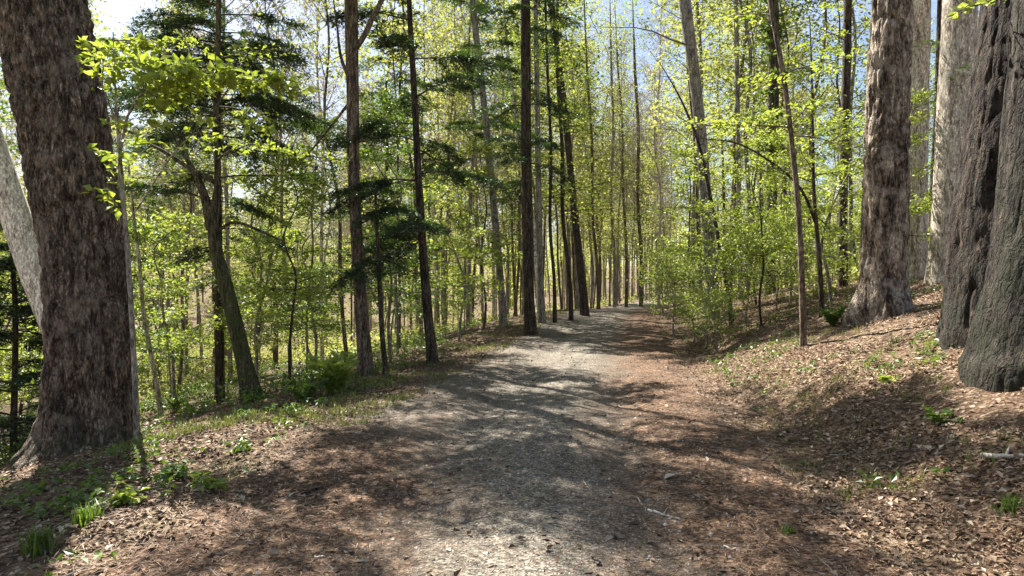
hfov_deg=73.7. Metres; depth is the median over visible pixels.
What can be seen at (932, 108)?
maple tree
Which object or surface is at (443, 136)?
birch tree
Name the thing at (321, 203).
birch tree
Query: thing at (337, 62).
birch tree
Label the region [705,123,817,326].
beech sapling
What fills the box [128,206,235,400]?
beech sapling
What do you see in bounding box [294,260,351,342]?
beech sapling
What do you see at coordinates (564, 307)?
birch tree
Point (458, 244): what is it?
birch tree
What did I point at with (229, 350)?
birch tree
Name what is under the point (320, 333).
beech sapling
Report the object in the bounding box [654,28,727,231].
maple tree
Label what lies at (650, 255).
shrub
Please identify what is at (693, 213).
maple tree
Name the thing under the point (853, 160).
birch tree
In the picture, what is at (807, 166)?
maple tree
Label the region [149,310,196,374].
beech sapling
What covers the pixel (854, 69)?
maple tree
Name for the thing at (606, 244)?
maple tree
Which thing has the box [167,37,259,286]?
maple tree
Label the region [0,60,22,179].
birch tree
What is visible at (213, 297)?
maple tree
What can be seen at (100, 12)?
maple tree
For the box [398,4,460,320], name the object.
maple tree
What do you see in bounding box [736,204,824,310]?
shrub
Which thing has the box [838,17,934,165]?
maple tree
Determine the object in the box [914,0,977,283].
pine tree
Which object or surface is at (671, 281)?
shrub
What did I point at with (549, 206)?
maple tree
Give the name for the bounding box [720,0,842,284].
maple tree
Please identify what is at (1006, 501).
grass tuft
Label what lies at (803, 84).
birch tree
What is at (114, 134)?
maple tree
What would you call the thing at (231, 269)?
beech sapling
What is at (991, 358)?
tree trunk
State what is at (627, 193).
birch tree
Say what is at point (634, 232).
birch tree
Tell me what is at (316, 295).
beech sapling
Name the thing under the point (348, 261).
hemlock tree
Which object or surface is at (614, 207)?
maple tree
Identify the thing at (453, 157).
maple tree
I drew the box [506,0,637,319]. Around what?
maple tree
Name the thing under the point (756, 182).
maple tree
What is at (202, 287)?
hemlock tree
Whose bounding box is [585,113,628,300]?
maple tree
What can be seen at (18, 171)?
birch tree
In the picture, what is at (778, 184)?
maple tree
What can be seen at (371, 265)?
birch tree
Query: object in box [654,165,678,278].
birch tree
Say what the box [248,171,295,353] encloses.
maple tree
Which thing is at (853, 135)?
maple tree
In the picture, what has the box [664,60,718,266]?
maple tree
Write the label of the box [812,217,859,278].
shrub
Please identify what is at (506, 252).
maple tree
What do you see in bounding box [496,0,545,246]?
maple tree
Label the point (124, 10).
sky
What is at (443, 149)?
maple tree
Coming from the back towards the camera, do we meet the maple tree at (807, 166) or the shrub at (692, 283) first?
the maple tree at (807, 166)
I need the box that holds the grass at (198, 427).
[103,294,1023,502]
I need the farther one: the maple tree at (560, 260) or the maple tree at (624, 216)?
the maple tree at (560, 260)
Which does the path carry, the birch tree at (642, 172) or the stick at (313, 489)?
the stick at (313, 489)
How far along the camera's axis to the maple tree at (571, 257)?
74.33 m
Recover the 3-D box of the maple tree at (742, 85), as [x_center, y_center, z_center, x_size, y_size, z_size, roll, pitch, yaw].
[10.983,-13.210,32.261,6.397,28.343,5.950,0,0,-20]
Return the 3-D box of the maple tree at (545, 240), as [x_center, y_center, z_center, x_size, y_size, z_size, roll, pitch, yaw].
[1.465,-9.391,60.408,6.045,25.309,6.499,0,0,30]
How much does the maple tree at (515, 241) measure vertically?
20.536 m
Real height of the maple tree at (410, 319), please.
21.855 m
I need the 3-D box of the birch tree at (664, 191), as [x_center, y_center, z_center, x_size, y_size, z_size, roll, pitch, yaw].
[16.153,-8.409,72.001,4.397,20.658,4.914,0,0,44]
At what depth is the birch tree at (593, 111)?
72.21 m
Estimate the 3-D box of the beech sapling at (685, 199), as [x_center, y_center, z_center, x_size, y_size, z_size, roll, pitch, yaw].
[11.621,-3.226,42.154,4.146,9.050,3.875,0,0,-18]
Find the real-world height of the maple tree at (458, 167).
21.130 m
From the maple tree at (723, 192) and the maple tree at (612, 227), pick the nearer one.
the maple tree at (723, 192)
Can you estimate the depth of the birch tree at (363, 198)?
38.97 m
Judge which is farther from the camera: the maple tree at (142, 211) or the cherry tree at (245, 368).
the maple tree at (142, 211)
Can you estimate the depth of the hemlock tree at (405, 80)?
32.07 m
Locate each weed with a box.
[102,481,149,507]
[151,462,199,481]
[186,468,237,491]
[227,437,251,453]
[877,374,900,384]
[921,403,962,424]
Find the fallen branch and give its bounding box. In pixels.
[979,445,1023,458]
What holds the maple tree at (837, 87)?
on the ground at (962, 404)
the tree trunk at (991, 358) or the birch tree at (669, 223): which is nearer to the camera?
the tree trunk at (991, 358)
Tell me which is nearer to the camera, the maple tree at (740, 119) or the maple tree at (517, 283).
the maple tree at (517, 283)
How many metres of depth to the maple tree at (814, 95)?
32.84 m
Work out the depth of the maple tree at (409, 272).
72.11 m
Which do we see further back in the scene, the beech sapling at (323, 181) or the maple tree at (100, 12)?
the maple tree at (100, 12)
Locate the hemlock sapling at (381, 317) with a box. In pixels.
[345,187,418,373]
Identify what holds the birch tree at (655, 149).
on the ground at (962, 404)
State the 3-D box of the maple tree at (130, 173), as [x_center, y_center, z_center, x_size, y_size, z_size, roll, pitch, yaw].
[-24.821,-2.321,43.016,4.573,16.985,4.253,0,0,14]
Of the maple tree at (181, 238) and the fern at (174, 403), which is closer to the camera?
the fern at (174, 403)
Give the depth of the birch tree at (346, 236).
44.17 m
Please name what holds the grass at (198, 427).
on the ground at (962, 404)
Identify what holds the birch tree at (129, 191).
on the ground at (962, 404)
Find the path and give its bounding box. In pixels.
[101,295,918,575]
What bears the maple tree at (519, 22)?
on the ground at (962, 404)
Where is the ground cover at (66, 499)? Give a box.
[0,279,949,575]
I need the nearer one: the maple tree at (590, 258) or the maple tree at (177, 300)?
the maple tree at (177, 300)
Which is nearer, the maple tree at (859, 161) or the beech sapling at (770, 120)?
the beech sapling at (770, 120)
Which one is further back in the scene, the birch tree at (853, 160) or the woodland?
the woodland
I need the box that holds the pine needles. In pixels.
[7,349,1023,575]
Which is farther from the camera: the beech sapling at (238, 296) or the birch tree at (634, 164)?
the birch tree at (634, 164)
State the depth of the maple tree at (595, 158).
68.05 m
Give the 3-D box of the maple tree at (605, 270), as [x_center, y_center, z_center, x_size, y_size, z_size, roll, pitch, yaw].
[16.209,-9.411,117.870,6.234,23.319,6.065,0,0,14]
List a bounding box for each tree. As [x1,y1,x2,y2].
[0,0,141,469]
[0,1,140,334]
[0,56,26,256]
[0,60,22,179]
[0,63,19,241]
[0,71,26,254]
[0,91,31,409]
[0,112,26,379]
[0,221,43,456]
[2,99,29,207]
[26,4,124,198]
[88,0,123,130]
[88,0,154,248]
[97,36,168,297]
[98,0,346,403]
[111,118,157,279]
[113,123,152,261]
[115,0,208,372]
[121,79,167,367]
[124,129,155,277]
[127,0,230,378]
[127,0,366,402]
[128,184,148,300]
[130,158,149,326]
[131,80,207,373]
[132,0,254,395]
[132,0,291,377]
[135,125,169,327]
[136,108,214,377]
[142,1,242,378]
[149,144,188,363]
[153,175,199,355]
[159,169,209,312]
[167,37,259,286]
[178,120,210,334]
[184,89,248,372]
[185,105,254,367]
[193,150,211,301]
[197,88,252,275]
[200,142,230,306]
[208,177,244,349]
[221,0,335,372]
[222,0,323,368]
[231,57,290,359]
[231,168,253,265]
[231,194,256,335]
[232,163,277,349]
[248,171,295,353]
[255,119,307,344]
[255,160,302,286]
[272,136,323,352]
[275,0,377,360]
[275,192,304,351]
[281,0,405,355]
[283,131,337,356]
[289,137,324,263]
[292,47,347,347]
[295,208,328,285]
[296,0,384,376]
[296,111,351,346]
[309,117,349,348]
[318,23,393,222]
[319,0,511,362]
[323,85,372,344]
[323,119,372,348]
[326,185,349,284]
[327,230,349,301]
[328,0,442,347]
[332,41,389,264]
[336,163,387,313]
[336,166,372,349]
[340,80,391,302]
[344,55,400,336]
[346,0,450,347]
[359,107,389,339]
[360,0,466,337]
[369,151,419,335]
[372,0,440,329]
[372,118,418,278]
[376,0,483,312]
[390,153,409,329]
[391,114,431,333]
[395,143,412,320]
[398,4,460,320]
[399,0,485,331]
[402,0,521,327]
[403,92,476,331]
[405,3,483,323]
[408,160,444,290]
[409,0,507,332]
[418,118,477,325]
[423,0,542,325]
[423,1,489,327]
[425,47,478,255]
[430,146,463,331]
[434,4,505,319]
[434,24,489,307]
[437,0,507,323]
[437,32,510,319]
[437,102,491,321]
[445,96,489,262]
[447,166,473,322]
[449,192,476,327]
[453,50,517,304]
[457,0,583,335]
[457,153,505,322]
[462,0,534,315]
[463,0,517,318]
[471,165,489,321]
[471,168,509,288]
[474,0,622,322]
[478,0,571,316]
[478,0,584,322]
[479,86,510,319]
[479,90,521,315]
[484,32,554,314]
[487,147,517,296]
[489,0,599,315]
[489,88,554,292]
[490,0,570,222]
[490,12,559,227]
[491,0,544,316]
[495,54,557,253]
[495,208,516,279]
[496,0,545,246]
[499,108,520,279]
[502,170,533,314]
[504,47,561,309]
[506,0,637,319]
[520,3,584,309]
[531,0,618,308]
[531,64,559,210]
[532,99,559,310]
[533,0,631,308]
[533,10,584,271]
[535,148,554,249]
[543,44,604,308]
[545,30,596,309]
[545,52,614,308]
[546,99,570,304]
[546,140,585,291]
[547,0,616,224]
[547,159,584,287]
[548,123,595,260]
[552,109,592,308]
[555,97,603,221]
[555,167,593,306]
[557,49,608,259]
[559,30,618,308]
[563,0,627,308]
[567,0,762,319]
[568,33,619,303]
[568,88,602,284]
[569,34,614,238]
[578,0,628,296]
[581,0,645,307]
[581,123,621,307]
[583,154,602,296]
[584,216,589,271]
[584,228,606,269]
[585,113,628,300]
[585,128,630,254]
[585,160,620,298]
[585,167,599,303]
[587,34,642,305]
[592,197,608,300]
[595,19,652,305]
[595,85,636,302]
[596,0,656,306]
[596,114,636,300]
[598,227,624,298]
[599,57,643,298]
[599,169,620,297]
[601,103,651,248]
[601,179,622,294]
[604,161,628,301]
[604,180,632,298]
[606,0,690,308]
[609,0,676,306]
[610,0,766,304]
[613,95,651,300]
[613,109,645,298]
[613,112,643,299]
[614,68,643,298]
[621,103,659,244]
[621,155,646,297]
[621,159,654,299]
[622,60,687,299]
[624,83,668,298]
[627,0,751,304]
[628,127,665,298]
[629,55,671,272]
[630,119,682,299]
[631,153,658,299]
[632,79,683,299]
[633,105,678,300]
[640,0,742,301]
[641,142,673,237]
[643,98,691,297]
[644,114,686,296]
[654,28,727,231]
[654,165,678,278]
[662,0,823,295]
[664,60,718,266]
[665,4,728,259]
[667,0,809,295]
[667,174,683,286]
[674,0,792,293]
[677,0,866,346]
[684,0,753,272]
[704,0,786,299]
[706,101,730,282]
[707,0,804,244]
[707,22,766,219]
[710,148,728,286]
[713,27,763,289]
[715,0,808,265]
[718,150,732,272]
[719,113,751,293]
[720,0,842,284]
[737,0,843,294]
[742,69,788,284]
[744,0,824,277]
[745,10,823,270]
[749,0,869,280]
[750,146,785,238]
[752,0,828,278]
[752,0,834,159]
[762,141,805,270]
[777,48,829,268]
[782,84,821,260]
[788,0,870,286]
[789,87,826,273]
[790,0,870,273]
[795,0,871,272]
[800,126,837,280]
[804,61,858,247]
[815,84,863,221]
[816,82,859,223]
[825,80,860,220]
[835,102,862,208]
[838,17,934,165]
[841,0,914,327]
[852,71,866,188]
[853,64,928,194]
[853,101,864,221]
[907,0,930,281]
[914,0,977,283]
[928,0,941,244]
[928,23,934,187]
[928,25,935,188]
[928,40,935,169]
[929,3,979,152]
[936,0,1011,349]
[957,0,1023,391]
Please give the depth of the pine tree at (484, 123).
25.89 m
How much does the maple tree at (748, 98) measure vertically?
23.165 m
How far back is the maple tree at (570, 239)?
64.90 m
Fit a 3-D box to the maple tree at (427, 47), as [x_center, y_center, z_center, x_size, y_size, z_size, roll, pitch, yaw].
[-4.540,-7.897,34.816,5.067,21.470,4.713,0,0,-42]
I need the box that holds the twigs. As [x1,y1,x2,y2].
[0,279,1005,575]
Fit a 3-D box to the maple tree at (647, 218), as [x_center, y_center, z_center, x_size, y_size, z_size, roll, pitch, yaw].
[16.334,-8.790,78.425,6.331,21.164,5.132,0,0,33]
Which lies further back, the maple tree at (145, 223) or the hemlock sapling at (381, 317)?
the maple tree at (145, 223)
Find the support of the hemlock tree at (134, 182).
on the ground at (962, 404)
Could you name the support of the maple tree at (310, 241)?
on the ground at (962, 404)
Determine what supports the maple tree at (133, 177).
on the ground at (962, 404)
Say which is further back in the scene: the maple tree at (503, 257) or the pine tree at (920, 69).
the maple tree at (503, 257)
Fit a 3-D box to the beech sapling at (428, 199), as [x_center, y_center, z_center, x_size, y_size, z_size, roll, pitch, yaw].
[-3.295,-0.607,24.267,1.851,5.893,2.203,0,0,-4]
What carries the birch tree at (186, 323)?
on the ground at (962, 404)
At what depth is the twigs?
5.67 m
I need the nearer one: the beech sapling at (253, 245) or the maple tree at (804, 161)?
the beech sapling at (253, 245)
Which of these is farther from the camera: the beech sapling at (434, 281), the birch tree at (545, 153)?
the birch tree at (545, 153)
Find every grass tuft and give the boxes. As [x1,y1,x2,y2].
[8,523,65,560]
[61,496,113,531]
[775,522,797,534]
[985,491,1023,517]
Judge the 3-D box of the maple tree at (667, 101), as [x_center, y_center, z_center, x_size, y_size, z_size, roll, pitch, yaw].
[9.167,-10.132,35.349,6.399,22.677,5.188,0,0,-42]
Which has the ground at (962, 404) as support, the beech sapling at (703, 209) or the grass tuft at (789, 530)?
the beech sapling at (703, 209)
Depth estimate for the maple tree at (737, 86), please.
27.93 m
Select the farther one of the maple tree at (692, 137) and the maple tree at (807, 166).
the maple tree at (807, 166)
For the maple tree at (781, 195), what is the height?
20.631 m
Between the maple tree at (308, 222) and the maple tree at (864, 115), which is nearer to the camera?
the maple tree at (864, 115)
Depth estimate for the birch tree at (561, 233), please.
57.34 m
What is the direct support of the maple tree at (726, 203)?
on the ground at (962, 404)
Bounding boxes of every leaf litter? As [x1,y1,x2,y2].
[0,314,916,575]
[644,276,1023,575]
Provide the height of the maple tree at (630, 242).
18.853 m
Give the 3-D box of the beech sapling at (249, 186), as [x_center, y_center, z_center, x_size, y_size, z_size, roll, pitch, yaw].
[-6.173,-0.006,16.494,3.472,5.967,3.124,0,0,17]
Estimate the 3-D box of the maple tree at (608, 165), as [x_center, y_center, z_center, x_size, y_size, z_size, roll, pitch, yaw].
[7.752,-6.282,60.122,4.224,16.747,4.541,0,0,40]
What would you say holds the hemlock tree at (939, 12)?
on the ground at (962, 404)
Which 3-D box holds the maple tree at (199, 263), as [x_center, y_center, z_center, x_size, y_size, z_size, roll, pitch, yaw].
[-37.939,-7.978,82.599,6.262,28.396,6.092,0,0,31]
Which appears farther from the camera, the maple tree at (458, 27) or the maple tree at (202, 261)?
the maple tree at (202, 261)
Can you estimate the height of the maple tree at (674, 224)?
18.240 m
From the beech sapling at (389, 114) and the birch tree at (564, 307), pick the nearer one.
the beech sapling at (389, 114)
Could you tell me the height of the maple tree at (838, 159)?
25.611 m
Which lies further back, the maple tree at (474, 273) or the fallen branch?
the maple tree at (474, 273)
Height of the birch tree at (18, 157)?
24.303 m
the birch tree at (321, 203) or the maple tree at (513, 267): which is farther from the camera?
the maple tree at (513, 267)
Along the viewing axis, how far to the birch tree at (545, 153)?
54.65 m
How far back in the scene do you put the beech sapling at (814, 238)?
35.34 m
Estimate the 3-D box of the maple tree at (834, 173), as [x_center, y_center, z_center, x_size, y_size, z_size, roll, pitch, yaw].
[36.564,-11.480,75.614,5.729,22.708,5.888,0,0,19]
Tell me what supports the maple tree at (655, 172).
on the ground at (962, 404)
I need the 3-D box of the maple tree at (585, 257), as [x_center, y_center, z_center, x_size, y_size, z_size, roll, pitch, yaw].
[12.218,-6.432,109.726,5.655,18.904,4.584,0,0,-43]
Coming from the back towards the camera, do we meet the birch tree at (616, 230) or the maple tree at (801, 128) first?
the birch tree at (616, 230)
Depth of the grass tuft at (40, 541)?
4.23 m
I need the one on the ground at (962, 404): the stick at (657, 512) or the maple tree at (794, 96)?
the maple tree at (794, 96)
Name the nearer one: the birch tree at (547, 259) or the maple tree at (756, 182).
the maple tree at (756, 182)
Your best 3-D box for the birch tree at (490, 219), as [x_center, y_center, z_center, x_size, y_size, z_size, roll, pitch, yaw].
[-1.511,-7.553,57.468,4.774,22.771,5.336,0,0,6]
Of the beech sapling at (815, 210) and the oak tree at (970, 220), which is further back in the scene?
the beech sapling at (815, 210)
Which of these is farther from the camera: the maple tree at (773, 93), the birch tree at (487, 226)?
the birch tree at (487, 226)
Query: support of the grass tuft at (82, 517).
on the ground at (962, 404)
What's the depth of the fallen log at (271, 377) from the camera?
22.43 m
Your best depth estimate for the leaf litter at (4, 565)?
5.92 m
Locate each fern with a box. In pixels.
[166,395,189,410]
[284,374,329,401]
[301,346,358,393]
[818,305,847,325]
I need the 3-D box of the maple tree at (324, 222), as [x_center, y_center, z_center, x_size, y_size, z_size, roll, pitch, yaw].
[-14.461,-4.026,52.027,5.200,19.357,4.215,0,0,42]
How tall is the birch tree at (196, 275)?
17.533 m
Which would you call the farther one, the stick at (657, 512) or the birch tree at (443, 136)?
the birch tree at (443, 136)
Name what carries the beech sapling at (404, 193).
on the ground at (962, 404)
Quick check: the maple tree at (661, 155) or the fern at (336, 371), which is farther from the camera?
the maple tree at (661, 155)
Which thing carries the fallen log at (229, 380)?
on the ground at (962, 404)
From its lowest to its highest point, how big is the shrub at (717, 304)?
1.709 m
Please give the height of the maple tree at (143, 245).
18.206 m
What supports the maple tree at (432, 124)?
on the ground at (962, 404)
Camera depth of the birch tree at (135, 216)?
80.72 m
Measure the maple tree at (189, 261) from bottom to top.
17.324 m
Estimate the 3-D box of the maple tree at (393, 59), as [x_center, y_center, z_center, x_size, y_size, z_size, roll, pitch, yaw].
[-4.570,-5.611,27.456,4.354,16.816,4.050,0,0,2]
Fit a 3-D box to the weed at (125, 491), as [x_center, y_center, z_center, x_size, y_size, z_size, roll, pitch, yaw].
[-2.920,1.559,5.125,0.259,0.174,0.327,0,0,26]
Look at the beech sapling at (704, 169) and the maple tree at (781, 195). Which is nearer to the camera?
the beech sapling at (704, 169)
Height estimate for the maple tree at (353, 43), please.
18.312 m
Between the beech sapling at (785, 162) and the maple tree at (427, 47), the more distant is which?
the maple tree at (427, 47)
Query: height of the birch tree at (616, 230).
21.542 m
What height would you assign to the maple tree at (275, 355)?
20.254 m
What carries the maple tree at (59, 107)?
on the ground at (962, 404)
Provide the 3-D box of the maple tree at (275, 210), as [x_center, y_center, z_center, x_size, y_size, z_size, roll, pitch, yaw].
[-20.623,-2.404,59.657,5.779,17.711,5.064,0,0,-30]
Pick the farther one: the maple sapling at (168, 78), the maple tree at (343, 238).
the maple tree at (343, 238)
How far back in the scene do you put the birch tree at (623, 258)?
91.82 m
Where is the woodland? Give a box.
[0,167,929,308]
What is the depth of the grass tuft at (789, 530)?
4.44 m
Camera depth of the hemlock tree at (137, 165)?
110.11 m
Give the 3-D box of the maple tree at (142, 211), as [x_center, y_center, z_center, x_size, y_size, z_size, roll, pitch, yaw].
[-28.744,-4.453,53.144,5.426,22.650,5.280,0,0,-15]
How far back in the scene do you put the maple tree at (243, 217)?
103.98 m
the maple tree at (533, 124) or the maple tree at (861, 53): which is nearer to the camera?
the maple tree at (861, 53)
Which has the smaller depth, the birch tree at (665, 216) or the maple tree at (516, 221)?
the maple tree at (516, 221)
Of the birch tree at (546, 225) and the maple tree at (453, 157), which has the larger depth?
the birch tree at (546, 225)
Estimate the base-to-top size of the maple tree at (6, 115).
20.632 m
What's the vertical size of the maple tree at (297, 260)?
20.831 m
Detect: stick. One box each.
[302,484,331,493]
[314,555,330,557]
[647,508,679,519]
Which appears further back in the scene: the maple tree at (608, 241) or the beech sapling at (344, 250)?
the maple tree at (608, 241)
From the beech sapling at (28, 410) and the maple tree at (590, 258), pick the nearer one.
the beech sapling at (28, 410)
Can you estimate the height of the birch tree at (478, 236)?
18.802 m
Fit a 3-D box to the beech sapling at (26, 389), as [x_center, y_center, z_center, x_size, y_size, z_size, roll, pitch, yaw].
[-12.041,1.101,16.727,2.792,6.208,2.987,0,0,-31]
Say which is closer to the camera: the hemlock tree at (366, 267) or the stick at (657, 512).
the stick at (657, 512)
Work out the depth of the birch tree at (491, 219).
60.67 m
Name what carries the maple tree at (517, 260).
on the ground at (962, 404)
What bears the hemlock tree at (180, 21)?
on the ground at (962, 404)
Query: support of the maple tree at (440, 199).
on the ground at (962, 404)
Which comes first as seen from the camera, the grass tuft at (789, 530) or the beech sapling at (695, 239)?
the grass tuft at (789, 530)
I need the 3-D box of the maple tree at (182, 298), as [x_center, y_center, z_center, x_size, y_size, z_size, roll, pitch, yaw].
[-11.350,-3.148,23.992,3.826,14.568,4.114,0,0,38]
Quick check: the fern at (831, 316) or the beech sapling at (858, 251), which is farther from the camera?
the beech sapling at (858, 251)
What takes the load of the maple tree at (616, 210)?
on the ground at (962, 404)
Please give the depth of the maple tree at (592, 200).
48.76 m
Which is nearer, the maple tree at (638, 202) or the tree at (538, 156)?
the tree at (538, 156)
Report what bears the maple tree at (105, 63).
on the ground at (962, 404)
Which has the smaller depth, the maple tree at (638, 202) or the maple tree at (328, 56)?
the maple tree at (328, 56)
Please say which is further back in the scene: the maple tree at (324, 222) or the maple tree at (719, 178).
the maple tree at (719, 178)
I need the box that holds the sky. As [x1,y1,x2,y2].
[0,0,979,269]
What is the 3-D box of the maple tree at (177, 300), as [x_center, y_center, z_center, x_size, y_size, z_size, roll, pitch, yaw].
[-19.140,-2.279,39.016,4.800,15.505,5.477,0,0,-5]
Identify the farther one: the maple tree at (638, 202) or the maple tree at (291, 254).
the maple tree at (291, 254)
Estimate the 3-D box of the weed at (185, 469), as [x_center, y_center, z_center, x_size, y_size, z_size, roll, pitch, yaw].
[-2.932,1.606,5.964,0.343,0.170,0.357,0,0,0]
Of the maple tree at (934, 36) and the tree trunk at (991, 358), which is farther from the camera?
the maple tree at (934, 36)
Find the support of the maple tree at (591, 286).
on the ground at (962, 404)
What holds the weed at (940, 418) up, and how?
on the ground at (962, 404)
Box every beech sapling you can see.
[0,238,42,453]
[0,255,42,438]
[0,272,41,433]
[0,325,42,405]
[127,160,182,416]
[127,214,172,379]
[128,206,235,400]
[133,256,197,393]
[134,185,185,379]
[135,316,164,387]
[137,227,204,398]
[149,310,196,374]
[189,110,329,357]
[194,166,331,375]
[199,264,269,350]
[213,198,303,346]
[235,145,353,384]
[243,222,286,363]
[259,169,354,370]
[262,261,351,352]
[264,98,353,374]
[287,243,340,343]
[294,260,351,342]
[309,261,334,358]
[328,94,438,362]
[341,80,453,354]
[367,184,434,355]
[367,214,415,336]
[399,186,444,343]
[406,167,514,341]
[415,245,456,328]
[437,132,522,329]
[439,261,476,326]
[443,213,482,332]
[639,139,735,323]
[657,59,753,327]
[664,197,759,346]
[673,162,729,274]
[675,198,726,279]
[700,16,863,317]
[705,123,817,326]
[710,103,803,304]
[742,152,842,302]
[766,109,864,305]
[773,151,832,259]
[788,201,834,267]
[808,213,837,269]
[837,162,863,240]
[852,197,861,257]
[856,80,936,245]
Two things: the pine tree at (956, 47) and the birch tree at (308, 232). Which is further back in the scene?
the birch tree at (308, 232)
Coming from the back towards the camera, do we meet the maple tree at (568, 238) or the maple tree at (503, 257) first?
the maple tree at (503, 257)
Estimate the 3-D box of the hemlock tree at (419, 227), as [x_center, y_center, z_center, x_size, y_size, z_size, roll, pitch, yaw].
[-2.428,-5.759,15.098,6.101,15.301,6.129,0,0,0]
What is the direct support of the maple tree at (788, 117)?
on the ground at (962, 404)
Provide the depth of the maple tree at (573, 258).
52.65 m
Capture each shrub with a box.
[626,239,692,315]
[633,254,717,341]
[637,255,707,335]
[673,288,746,352]
[700,212,813,325]
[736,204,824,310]
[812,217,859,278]
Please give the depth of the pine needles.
4.76 m
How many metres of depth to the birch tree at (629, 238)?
89.60 m
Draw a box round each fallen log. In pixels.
[176,374,275,391]
[264,367,311,381]
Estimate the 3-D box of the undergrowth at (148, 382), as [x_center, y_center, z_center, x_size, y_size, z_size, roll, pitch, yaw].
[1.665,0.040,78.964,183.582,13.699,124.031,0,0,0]
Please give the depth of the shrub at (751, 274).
17.29 m
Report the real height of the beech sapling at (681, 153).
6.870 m
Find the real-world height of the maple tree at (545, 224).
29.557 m
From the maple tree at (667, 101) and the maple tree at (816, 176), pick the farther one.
the maple tree at (816, 176)
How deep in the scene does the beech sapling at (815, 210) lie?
14.32 m
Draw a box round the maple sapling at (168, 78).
[74,32,318,444]
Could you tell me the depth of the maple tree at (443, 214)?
60.08 m
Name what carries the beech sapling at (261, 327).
on the ground at (962, 404)
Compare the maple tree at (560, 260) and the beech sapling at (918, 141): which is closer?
the beech sapling at (918, 141)
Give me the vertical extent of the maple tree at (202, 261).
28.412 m
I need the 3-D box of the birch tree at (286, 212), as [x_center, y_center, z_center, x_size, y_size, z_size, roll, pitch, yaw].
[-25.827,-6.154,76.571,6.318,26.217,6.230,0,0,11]
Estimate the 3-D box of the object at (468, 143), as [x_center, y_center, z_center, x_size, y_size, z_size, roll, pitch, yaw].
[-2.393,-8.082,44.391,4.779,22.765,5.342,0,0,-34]
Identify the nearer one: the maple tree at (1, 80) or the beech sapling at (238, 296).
the beech sapling at (238, 296)
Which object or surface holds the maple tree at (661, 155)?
on the ground at (962, 404)
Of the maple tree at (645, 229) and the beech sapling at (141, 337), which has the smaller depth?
the beech sapling at (141, 337)
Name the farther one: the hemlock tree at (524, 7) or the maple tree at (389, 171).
the maple tree at (389, 171)
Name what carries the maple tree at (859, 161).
on the ground at (962, 404)
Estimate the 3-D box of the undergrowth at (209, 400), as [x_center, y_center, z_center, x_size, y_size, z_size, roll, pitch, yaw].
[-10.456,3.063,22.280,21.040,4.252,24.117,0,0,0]
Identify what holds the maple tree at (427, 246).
on the ground at (962, 404)
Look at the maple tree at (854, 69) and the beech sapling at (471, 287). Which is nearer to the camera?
the beech sapling at (471, 287)
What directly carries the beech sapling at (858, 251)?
on the ground at (962, 404)
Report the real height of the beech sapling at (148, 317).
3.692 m
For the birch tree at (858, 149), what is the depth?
60.62 m
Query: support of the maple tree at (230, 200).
on the ground at (962, 404)
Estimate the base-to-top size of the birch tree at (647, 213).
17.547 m
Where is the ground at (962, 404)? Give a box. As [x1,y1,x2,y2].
[0,240,1023,575]
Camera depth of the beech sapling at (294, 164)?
14.42 m
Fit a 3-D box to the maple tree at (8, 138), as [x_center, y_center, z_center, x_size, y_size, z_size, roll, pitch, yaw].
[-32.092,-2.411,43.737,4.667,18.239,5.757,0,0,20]
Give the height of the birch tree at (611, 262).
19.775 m
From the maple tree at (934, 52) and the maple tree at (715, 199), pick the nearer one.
the maple tree at (934, 52)
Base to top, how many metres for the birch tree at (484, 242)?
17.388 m
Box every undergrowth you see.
[0,238,928,414]
[0,312,512,466]
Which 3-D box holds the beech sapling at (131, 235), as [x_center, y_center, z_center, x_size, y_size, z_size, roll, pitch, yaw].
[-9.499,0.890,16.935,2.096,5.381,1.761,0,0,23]
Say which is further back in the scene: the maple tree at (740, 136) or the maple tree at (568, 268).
the maple tree at (740, 136)
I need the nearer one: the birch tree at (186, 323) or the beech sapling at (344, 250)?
the beech sapling at (344, 250)
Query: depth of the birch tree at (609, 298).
63.42 m
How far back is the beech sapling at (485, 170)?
24.84 m
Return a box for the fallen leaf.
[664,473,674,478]
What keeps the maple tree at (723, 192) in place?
on the ground at (962, 404)
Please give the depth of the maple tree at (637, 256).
85.57 m
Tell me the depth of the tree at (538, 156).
25.91 m
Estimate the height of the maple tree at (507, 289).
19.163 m
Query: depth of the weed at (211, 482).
5.42 m
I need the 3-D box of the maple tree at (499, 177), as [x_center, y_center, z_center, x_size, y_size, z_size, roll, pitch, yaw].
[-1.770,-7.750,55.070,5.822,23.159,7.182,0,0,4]
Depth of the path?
5.50 m
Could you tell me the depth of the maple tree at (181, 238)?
60.03 m
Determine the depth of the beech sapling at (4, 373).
14.14 m
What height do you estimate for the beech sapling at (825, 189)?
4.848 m
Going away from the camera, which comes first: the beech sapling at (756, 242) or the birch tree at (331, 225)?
the beech sapling at (756, 242)
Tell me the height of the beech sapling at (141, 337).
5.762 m
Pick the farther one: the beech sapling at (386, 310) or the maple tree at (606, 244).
the maple tree at (606, 244)

